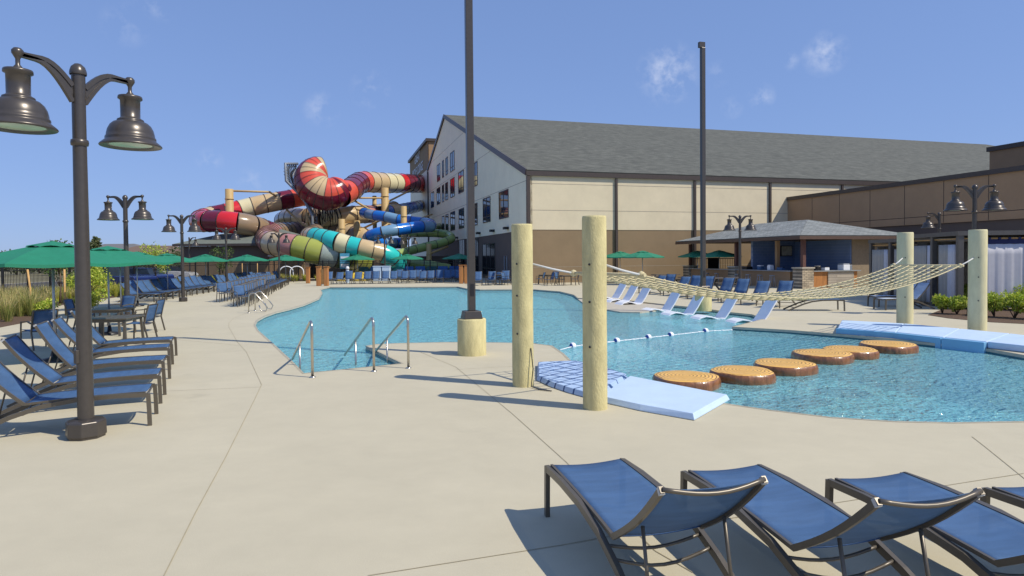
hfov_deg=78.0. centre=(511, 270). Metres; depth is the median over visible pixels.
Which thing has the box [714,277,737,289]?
picnic table
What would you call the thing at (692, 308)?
pool lounger
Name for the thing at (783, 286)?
sun lounger
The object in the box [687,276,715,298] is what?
sun lounger
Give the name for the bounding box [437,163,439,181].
window
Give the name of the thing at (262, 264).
metal fence
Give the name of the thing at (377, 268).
blue bin
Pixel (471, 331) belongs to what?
floodlight pole
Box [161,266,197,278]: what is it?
parked car
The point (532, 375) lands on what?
slack cord
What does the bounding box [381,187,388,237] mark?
slide column
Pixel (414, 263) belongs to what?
green slide
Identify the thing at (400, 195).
steel brace
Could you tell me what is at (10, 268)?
tree
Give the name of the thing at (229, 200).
slide column
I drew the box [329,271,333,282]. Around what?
sun lounger
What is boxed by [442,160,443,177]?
window
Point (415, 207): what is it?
blue slide
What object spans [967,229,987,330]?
net post
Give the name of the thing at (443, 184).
window
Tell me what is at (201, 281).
sun lounger
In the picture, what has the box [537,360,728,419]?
foam pad
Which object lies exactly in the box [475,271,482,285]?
sun lounger
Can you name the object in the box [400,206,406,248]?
slide column
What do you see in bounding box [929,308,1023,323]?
planting bed
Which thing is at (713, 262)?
hut railing
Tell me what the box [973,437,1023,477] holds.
deck joint
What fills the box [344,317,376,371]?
stair handrail
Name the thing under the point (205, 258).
patio umbrella
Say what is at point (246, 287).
patio chair
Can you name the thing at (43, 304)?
shrub
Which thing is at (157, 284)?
sun lounger
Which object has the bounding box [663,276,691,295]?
sun lounger
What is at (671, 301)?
pool lounger
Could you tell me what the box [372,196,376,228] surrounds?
slide column
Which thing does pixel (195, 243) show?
single lamp post
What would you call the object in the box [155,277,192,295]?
sun lounger
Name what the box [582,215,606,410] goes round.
net post
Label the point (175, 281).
sun lounger
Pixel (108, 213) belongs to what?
lamp post
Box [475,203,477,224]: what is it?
window
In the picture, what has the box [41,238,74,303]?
tree
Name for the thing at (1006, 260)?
cabana
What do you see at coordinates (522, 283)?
net post
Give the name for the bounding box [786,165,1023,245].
brown annex
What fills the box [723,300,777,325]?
pool lounger
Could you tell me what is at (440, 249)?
steel brace
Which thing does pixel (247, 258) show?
patio umbrella
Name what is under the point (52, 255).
patio umbrella
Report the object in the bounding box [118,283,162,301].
sun lounger
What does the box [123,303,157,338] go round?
patio chair
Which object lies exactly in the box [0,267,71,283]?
ground
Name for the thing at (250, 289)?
patio chair
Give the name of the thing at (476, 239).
window
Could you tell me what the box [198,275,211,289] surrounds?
sun lounger
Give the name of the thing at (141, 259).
patio umbrella
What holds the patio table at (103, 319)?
on the pool deck
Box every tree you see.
[0,251,25,273]
[21,268,46,273]
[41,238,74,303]
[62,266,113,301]
[90,236,101,248]
[138,242,171,275]
[161,246,180,265]
[209,246,233,274]
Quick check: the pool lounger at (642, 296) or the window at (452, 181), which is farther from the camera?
the window at (452, 181)
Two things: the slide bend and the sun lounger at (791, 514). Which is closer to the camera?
the sun lounger at (791, 514)
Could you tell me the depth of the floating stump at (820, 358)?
12.49 m
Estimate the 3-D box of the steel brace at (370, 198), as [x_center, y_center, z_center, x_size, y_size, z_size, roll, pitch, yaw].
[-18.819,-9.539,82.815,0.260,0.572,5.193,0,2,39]
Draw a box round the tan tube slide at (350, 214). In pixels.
[274,201,398,226]
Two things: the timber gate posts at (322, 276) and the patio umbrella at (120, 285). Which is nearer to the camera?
the patio umbrella at (120, 285)
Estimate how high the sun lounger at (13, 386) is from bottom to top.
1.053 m
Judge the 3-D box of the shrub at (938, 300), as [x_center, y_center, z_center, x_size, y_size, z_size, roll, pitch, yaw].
[14.737,1.115,21.674,0.506,0.719,0.615,-1,1,-32]
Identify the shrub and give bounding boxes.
[32,298,60,309]
[72,294,100,306]
[931,293,950,312]
[942,295,967,313]
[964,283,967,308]
[987,291,1008,315]
[991,289,1023,317]
[1014,284,1023,294]
[1017,295,1023,307]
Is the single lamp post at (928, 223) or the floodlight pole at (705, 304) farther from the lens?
the single lamp post at (928, 223)
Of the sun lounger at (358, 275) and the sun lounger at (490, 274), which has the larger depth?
the sun lounger at (358, 275)
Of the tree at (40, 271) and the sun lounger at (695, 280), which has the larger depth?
the tree at (40, 271)
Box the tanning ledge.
[629,314,742,364]
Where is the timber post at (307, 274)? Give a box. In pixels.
[305,267,309,282]
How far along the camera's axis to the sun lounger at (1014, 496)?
4.33 m
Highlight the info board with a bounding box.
[340,253,349,277]
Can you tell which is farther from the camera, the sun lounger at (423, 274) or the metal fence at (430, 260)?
the metal fence at (430, 260)
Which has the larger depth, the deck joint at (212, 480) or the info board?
the info board
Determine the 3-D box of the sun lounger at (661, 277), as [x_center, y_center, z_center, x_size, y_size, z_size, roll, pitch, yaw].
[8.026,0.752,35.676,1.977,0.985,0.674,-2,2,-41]
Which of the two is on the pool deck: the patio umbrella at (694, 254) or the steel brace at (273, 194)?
the patio umbrella at (694, 254)
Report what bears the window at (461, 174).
in the lodge building at (554, 182)
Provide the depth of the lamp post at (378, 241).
59.88 m
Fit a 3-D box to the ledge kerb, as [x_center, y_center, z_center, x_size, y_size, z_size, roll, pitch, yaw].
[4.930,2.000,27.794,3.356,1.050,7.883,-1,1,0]
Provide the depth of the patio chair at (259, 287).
34.02 m
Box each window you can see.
[431,191,433,207]
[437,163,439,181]
[437,187,439,204]
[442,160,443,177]
[442,184,443,201]
[442,216,444,229]
[445,156,447,175]
[445,182,447,200]
[445,214,448,230]
[450,150,454,172]
[450,177,454,197]
[450,211,454,230]
[458,170,463,193]
[459,208,463,228]
[459,239,464,266]
[474,161,477,186]
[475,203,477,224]
[475,238,478,271]
[482,243,494,274]
[483,196,490,222]
[499,189,508,218]
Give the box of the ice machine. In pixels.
[838,263,849,269]
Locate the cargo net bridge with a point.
(641, 276)
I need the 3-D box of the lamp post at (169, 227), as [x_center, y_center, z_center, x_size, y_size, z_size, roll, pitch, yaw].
[-16.425,-0.634,31.491,1.930,4.335,0.690,-1,1,-4]
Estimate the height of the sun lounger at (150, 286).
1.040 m
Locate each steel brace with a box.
[233,190,276,196]
[286,209,305,226]
[355,201,371,209]
[359,197,381,198]
[363,221,379,227]
[389,189,412,201]
[431,245,448,253]
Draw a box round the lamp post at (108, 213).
[97,195,153,314]
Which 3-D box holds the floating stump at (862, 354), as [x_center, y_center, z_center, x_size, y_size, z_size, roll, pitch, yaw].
[7.166,1.783,13.420,1.093,0.288,1.079,0,1,20]
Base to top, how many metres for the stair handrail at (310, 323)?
1.583 m
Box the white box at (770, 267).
[767,265,773,269]
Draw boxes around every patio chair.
[20,309,58,350]
[62,299,95,329]
[107,295,136,325]
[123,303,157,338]
[135,299,165,332]
[216,283,230,302]
[221,282,235,300]
[232,285,249,306]
[236,284,251,305]
[238,284,253,304]
[241,283,256,303]
[243,282,258,301]
[253,280,263,296]
[261,280,267,294]
[493,272,502,283]
[501,272,511,284]
[544,273,554,285]
[554,272,564,284]
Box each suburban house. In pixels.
[101,244,140,248]
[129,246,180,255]
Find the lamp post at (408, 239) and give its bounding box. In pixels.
[400,236,417,278]
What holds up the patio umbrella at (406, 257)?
on the pool deck
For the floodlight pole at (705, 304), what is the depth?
23.43 m
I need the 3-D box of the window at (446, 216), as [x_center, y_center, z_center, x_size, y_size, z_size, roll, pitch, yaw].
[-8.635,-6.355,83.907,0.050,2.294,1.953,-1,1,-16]
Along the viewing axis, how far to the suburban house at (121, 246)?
188.19 m
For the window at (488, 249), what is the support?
in the lodge building at (554, 182)
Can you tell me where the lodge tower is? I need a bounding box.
[408,138,435,174]
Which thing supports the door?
in the pump house at (245, 245)
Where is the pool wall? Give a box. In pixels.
[255,287,1023,409]
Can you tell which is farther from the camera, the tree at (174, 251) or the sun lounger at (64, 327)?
the tree at (174, 251)
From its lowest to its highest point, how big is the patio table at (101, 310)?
0.732 m
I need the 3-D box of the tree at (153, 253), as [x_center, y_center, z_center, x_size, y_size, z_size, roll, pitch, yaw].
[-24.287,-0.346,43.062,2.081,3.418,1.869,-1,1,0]
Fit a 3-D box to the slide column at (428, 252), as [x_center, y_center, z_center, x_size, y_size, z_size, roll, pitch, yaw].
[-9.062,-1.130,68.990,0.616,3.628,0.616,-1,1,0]
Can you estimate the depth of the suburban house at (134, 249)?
147.66 m
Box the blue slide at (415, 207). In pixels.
[375,200,423,214]
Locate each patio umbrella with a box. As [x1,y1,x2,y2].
[0,241,137,362]
[90,246,173,335]
[115,267,121,314]
[135,251,176,306]
[158,253,197,296]
[189,254,228,289]
[228,255,268,274]
[268,255,303,270]
[340,254,374,269]
[390,254,423,269]
[442,254,475,264]
[607,251,628,258]
[621,251,664,270]
[678,251,706,267]
[697,250,741,268]
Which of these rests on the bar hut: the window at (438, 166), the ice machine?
the ice machine
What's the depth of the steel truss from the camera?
75.36 m
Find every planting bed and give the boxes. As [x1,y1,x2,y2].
[0,280,315,326]
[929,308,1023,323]
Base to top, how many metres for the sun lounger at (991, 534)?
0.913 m
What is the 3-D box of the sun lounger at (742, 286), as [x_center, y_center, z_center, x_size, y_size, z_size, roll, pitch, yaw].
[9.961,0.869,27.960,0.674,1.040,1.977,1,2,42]
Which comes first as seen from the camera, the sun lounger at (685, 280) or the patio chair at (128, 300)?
the patio chair at (128, 300)
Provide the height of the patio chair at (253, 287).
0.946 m
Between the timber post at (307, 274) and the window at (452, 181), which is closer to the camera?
the timber post at (307, 274)
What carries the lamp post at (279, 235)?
on the pool deck
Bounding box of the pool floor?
[270,290,1023,421]
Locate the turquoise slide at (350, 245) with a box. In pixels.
[300,224,406,267]
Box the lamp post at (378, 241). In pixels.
[374,235,394,265]
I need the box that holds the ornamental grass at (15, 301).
[0,273,315,321]
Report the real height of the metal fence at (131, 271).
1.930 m
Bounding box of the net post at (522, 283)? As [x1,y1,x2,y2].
[511,224,533,387]
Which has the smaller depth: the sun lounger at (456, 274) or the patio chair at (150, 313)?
the patio chair at (150, 313)
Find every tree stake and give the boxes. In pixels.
[26,269,31,295]
[63,269,66,314]
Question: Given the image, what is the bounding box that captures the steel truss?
[284,162,317,224]
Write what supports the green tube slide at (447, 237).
on the slide column at (428, 252)
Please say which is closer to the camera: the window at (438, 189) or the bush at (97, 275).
the bush at (97, 275)
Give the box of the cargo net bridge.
[533,257,973,300]
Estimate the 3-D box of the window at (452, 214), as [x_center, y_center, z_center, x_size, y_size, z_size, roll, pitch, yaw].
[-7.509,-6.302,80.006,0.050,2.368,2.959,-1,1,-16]
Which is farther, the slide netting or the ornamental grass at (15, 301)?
the slide netting
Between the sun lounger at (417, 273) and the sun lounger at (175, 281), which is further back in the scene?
the sun lounger at (417, 273)
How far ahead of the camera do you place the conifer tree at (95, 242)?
119.74 m
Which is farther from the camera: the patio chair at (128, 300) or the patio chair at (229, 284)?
the patio chair at (229, 284)
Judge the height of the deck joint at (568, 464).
0.001 m
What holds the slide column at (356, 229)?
on the pool deck
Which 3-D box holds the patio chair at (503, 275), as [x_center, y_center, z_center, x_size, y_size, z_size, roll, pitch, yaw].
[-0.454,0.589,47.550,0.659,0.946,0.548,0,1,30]
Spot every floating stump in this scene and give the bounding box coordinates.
[652,370,720,392]
[709,365,775,390]
[753,358,818,381]
[791,349,854,369]
[822,345,879,364]
[858,340,918,358]
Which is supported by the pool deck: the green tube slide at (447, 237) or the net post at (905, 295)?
the net post at (905, 295)
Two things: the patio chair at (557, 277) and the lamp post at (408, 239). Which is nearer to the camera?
the patio chair at (557, 277)
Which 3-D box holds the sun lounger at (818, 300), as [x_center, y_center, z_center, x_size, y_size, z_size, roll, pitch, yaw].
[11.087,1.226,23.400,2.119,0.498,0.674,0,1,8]
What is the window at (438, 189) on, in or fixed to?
in the lodge building at (554, 182)
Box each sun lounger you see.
[0,334,166,414]
[0,361,158,425]
[33,321,170,389]
[51,316,173,371]
[59,310,177,366]
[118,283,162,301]
[130,280,166,299]
[135,280,173,298]
[138,279,180,298]
[150,279,186,296]
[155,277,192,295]
[161,278,197,294]
[170,278,203,293]
[174,276,209,293]
[185,276,214,291]
[189,275,215,291]
[197,276,215,289]
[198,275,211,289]
[207,275,216,288]
[213,274,222,282]
[228,273,233,280]
[252,274,280,289]
[272,271,293,281]
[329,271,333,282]
[332,272,344,282]
[341,271,353,283]
[351,272,362,283]
[363,271,371,282]
[370,271,380,283]
[380,271,389,282]
[388,271,397,283]
[394,269,402,280]
[398,270,408,282]
[408,270,416,280]
[415,270,422,280]
[417,271,426,281]
[425,270,434,282]
[435,270,443,282]
[443,269,451,282]
[449,269,454,276]
[453,269,458,282]
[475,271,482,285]
[487,271,496,284]
[499,270,510,284]
[544,458,767,575]
[638,275,665,293]
[649,274,676,294]
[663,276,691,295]
[680,464,984,575]
[683,275,699,297]
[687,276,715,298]
[712,277,735,301]
[720,278,752,303]
[740,280,771,305]
[762,280,796,307]
[783,298,844,310]
[825,471,1023,575]
[867,282,924,306]
[873,282,934,309]
[980,486,1023,508]
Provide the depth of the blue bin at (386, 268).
58.21 m
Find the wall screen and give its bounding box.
[780,246,791,255]
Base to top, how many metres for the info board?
2.600 m
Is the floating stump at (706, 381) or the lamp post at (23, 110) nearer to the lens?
the lamp post at (23, 110)
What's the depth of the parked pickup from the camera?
41.26 m
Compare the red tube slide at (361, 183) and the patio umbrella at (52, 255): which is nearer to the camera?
the patio umbrella at (52, 255)
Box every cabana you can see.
[868,238,991,297]
[914,230,1023,306]
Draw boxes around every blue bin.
[372,266,381,280]
[381,266,390,280]
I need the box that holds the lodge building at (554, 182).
[411,114,992,282]
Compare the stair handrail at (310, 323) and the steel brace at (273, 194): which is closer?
the stair handrail at (310, 323)
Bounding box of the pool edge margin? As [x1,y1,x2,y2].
[254,286,1023,422]
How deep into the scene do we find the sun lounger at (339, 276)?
52.84 m
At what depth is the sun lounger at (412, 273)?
53.60 m
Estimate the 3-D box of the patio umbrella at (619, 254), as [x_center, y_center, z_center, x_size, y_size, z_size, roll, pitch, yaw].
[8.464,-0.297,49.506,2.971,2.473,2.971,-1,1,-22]
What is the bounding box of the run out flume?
[358,266,458,278]
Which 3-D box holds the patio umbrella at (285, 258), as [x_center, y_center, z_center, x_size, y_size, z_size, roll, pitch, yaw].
[-20.049,-0.184,56.005,2.971,2.473,2.971,0,1,14]
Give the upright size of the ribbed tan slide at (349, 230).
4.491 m
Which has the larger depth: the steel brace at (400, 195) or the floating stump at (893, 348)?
the steel brace at (400, 195)
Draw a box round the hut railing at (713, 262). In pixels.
[694,258,733,268]
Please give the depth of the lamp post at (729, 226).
35.56 m
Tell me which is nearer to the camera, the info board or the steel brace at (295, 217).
the info board
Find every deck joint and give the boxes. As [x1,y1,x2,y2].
[164,314,261,574]
[368,473,1022,575]
[421,352,691,571]
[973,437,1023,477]
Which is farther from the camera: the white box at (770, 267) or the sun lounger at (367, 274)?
the sun lounger at (367, 274)
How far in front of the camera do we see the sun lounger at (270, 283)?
43.64 m
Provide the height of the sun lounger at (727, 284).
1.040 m
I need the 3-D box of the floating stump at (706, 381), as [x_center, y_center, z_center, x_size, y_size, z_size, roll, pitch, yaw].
[2.930,1.880,10.529,1.112,0.288,1.104,-1,1,-8]
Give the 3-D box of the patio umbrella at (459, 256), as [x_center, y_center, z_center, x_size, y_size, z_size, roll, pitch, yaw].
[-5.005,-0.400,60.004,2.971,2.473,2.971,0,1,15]
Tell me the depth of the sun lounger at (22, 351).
8.87 m
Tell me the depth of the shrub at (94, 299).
24.60 m
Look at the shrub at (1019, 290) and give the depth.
22.46 m
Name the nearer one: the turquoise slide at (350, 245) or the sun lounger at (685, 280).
the sun lounger at (685, 280)
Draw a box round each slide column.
[225,189,233,211]
[305,213,308,226]
[338,219,345,233]
[353,220,360,236]
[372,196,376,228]
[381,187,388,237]
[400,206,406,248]
[426,244,431,259]
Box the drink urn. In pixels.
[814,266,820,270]
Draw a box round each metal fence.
[1,262,224,291]
[229,260,327,280]
[328,259,460,280]
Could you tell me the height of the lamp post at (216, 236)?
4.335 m
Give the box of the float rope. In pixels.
[560,328,732,349]
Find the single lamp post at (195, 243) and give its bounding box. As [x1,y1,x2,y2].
[188,237,198,270]
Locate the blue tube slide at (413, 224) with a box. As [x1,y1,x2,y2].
[359,208,436,248]
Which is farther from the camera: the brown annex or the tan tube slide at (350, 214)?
the tan tube slide at (350, 214)
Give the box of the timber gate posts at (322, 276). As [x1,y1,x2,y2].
[315,266,328,285]
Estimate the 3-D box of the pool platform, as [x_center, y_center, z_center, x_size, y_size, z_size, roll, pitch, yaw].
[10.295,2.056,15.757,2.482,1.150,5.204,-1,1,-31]
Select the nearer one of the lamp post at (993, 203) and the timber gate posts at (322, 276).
the lamp post at (993, 203)
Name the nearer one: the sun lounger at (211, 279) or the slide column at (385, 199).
the sun lounger at (211, 279)
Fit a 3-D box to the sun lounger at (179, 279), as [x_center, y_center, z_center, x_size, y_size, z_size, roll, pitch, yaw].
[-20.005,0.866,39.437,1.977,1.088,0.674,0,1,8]
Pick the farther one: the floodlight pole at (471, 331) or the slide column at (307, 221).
the slide column at (307, 221)
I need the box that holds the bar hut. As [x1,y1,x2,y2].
[675,220,897,288]
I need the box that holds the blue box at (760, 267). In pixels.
[757,265,763,269]
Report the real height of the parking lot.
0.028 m
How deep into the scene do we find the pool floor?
21.60 m
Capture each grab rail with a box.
[248,292,267,312]
[254,291,272,310]
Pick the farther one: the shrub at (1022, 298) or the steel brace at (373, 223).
the steel brace at (373, 223)
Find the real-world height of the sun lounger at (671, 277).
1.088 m
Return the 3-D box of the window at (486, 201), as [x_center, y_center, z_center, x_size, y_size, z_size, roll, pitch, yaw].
[-2.527,-6.041,62.756,0.050,2.466,3.046,-1,1,-16]
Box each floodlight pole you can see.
[457,0,485,356]
[695,42,711,310]
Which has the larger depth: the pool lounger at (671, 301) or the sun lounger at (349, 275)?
the sun lounger at (349, 275)
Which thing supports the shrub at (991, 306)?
on the planting bed at (1004, 316)
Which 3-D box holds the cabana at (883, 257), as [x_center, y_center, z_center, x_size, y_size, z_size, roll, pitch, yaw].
[18.906,-0.095,28.897,3.240,2.750,3.840,0,1,4]
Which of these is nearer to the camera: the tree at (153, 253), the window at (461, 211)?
the tree at (153, 253)
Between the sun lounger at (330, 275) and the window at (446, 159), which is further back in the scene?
the window at (446, 159)
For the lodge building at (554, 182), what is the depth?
58.80 m
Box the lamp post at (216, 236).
[211,227,240,281]
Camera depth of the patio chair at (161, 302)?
18.41 m
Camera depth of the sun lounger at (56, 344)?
10.21 m
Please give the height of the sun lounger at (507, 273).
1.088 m
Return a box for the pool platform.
[836,320,1023,394]
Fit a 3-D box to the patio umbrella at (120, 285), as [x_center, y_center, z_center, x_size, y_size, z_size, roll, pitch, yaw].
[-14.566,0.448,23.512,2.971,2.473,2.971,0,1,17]
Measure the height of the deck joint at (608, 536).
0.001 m
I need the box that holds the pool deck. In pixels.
[0,278,1023,575]
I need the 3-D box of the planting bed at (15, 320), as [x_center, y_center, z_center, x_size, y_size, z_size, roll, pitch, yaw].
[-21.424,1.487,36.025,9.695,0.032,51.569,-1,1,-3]
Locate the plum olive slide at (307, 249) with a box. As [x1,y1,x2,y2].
[254,221,371,271]
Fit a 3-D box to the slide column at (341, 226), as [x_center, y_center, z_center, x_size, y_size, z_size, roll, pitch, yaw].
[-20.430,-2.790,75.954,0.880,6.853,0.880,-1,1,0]
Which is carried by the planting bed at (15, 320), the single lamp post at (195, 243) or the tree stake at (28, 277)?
the tree stake at (28, 277)
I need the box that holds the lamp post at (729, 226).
[723,215,756,278]
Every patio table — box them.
[92,307,136,335]
[92,315,144,345]
[559,275,575,285]
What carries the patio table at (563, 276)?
on the pool deck
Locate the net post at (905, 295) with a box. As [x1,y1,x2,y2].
[896,232,913,323]
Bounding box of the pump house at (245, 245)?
[172,229,315,278]
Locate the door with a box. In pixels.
[269,256,277,273]
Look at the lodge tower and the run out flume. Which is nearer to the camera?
the run out flume
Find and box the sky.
[0,0,1023,251]
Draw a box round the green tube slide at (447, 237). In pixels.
[398,229,455,254]
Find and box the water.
[256,288,1023,421]
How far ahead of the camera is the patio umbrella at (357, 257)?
59.20 m
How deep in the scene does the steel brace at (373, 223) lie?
78.92 m
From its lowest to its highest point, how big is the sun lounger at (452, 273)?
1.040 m
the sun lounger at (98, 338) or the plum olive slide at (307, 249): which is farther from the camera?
the plum olive slide at (307, 249)
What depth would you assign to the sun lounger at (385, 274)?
53.38 m
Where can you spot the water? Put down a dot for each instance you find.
(623, 358)
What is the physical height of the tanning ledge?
0.940 m
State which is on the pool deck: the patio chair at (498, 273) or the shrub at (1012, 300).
the patio chair at (498, 273)
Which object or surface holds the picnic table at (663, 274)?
on the pool deck
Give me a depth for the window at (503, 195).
56.38 m
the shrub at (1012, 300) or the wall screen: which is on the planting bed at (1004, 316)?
the shrub at (1012, 300)
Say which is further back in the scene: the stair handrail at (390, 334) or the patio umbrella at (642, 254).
the patio umbrella at (642, 254)
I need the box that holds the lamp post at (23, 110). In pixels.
[0,47,162,440]
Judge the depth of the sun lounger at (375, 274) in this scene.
53.20 m
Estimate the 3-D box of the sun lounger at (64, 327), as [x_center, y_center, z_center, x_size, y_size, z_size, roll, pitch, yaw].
[-7.453,1.354,11.781,1.977,1.053,0.674,-1,1,-24]
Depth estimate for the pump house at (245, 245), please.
66.56 m
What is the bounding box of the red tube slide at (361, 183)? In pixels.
[342,171,424,206]
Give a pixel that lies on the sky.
(232, 92)
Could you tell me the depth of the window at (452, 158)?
79.59 m
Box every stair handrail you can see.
[291,320,315,377]
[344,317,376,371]
[375,315,410,368]
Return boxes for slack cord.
[530,348,551,390]
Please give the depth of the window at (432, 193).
95.33 m
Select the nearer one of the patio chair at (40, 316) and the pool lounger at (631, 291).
the patio chair at (40, 316)
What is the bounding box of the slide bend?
[293,156,351,210]
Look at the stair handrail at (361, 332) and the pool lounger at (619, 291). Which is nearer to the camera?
the stair handrail at (361, 332)
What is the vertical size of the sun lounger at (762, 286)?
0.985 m
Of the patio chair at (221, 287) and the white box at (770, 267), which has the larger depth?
the white box at (770, 267)
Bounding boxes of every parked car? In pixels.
[116,268,173,286]
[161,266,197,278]
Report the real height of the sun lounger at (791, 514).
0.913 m
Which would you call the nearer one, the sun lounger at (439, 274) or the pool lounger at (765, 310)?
the pool lounger at (765, 310)
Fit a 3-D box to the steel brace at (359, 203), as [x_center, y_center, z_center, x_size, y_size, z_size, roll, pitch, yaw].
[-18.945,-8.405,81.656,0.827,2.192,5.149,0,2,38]
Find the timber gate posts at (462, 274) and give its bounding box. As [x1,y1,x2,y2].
[458,265,466,283]
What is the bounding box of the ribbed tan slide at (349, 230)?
[323,223,369,238]
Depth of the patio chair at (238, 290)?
28.00 m
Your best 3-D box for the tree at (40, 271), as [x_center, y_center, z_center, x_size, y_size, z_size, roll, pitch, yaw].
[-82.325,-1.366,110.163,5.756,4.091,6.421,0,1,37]
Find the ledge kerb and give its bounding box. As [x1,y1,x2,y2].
[578,299,663,335]
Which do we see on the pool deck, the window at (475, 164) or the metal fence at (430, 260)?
the metal fence at (430, 260)
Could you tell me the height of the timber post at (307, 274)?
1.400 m
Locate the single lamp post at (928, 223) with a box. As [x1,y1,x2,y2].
[921,212,940,232]
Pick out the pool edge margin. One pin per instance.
(291, 361)
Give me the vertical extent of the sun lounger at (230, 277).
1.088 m
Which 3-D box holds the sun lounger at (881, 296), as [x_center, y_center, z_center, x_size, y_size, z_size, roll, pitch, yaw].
[15.204,0.894,25.014,1.977,1.022,0.674,-1,1,-6]
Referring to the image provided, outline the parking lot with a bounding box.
[0,281,62,290]
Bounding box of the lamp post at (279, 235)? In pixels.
[267,233,290,283]
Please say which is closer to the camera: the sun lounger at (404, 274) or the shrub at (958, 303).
the shrub at (958, 303)
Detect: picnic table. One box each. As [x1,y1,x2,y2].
[649,274,679,282]
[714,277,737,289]
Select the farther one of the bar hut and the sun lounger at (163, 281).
the bar hut
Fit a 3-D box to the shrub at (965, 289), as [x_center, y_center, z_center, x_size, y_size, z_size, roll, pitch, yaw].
[16.861,0.939,23.435,0.702,0.960,0.840,0,1,30]
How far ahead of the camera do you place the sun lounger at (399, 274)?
57.13 m
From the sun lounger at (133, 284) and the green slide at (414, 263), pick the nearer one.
the sun lounger at (133, 284)
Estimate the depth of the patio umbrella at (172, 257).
35.71 m
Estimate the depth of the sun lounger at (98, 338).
12.97 m
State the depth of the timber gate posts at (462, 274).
50.36 m
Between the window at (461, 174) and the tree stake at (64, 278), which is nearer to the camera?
the tree stake at (64, 278)
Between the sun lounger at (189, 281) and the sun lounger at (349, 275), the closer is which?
the sun lounger at (189, 281)
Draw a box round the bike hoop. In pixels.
[290,266,303,280]
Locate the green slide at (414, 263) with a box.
[407,259,450,267]
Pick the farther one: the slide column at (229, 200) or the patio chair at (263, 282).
the slide column at (229, 200)
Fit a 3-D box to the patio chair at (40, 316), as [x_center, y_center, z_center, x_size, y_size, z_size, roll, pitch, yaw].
[-11.137,1.366,14.903,0.659,0.946,0.548,0,1,30]
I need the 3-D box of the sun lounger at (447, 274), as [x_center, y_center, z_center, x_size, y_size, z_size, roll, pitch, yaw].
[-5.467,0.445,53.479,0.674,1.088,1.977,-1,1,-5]
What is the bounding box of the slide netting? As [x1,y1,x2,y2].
[304,208,341,226]
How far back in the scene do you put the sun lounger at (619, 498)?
3.83 m
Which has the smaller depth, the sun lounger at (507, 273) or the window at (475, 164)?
the sun lounger at (507, 273)
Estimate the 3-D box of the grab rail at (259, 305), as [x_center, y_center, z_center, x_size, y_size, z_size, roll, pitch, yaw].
[-9.806,1.226,24.342,0.760,0.801,0.120,-1,1,-10]
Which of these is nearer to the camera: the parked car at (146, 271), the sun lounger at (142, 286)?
the sun lounger at (142, 286)
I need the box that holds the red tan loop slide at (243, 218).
[189,189,304,235]
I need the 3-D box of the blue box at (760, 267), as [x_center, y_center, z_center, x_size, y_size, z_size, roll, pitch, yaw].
[16.763,-0.220,42.635,0.300,0.298,0.400,-1,1,-16]
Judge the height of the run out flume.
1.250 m
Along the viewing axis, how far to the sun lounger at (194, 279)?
41.53 m
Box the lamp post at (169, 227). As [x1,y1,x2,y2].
[161,214,201,301]
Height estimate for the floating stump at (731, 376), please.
0.288 m
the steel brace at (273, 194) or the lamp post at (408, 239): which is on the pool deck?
the lamp post at (408, 239)
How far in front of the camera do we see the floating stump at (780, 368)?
11.32 m
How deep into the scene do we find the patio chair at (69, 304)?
18.71 m
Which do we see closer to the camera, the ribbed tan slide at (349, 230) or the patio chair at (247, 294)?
the patio chair at (247, 294)
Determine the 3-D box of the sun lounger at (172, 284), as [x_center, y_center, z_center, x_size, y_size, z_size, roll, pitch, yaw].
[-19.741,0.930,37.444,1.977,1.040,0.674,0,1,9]
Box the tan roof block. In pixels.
[986,141,1023,169]
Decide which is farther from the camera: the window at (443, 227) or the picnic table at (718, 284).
the window at (443, 227)
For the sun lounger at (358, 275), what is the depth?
53.00 m
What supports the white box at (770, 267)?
on the bar hut
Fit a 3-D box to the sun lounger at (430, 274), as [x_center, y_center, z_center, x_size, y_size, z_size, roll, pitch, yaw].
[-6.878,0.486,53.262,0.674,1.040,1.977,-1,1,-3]
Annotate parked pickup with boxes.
[74,267,156,287]
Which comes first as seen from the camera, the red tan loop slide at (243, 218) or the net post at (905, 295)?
the net post at (905, 295)
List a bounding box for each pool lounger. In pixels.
[607,283,626,298]
[607,285,637,301]
[615,288,650,304]
[643,292,679,314]
[659,292,705,318]
[689,299,737,323]
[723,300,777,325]
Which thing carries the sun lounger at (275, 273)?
on the pool deck
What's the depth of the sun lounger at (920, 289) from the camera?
23.52 m
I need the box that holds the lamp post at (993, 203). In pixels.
[943,184,1006,313]
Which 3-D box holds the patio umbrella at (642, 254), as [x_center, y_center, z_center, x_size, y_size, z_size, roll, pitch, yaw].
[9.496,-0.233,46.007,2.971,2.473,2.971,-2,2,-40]
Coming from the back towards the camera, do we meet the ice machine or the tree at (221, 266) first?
the tree at (221, 266)
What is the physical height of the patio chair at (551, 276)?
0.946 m
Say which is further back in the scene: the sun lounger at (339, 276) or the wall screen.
the sun lounger at (339, 276)
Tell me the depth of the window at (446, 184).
83.81 m

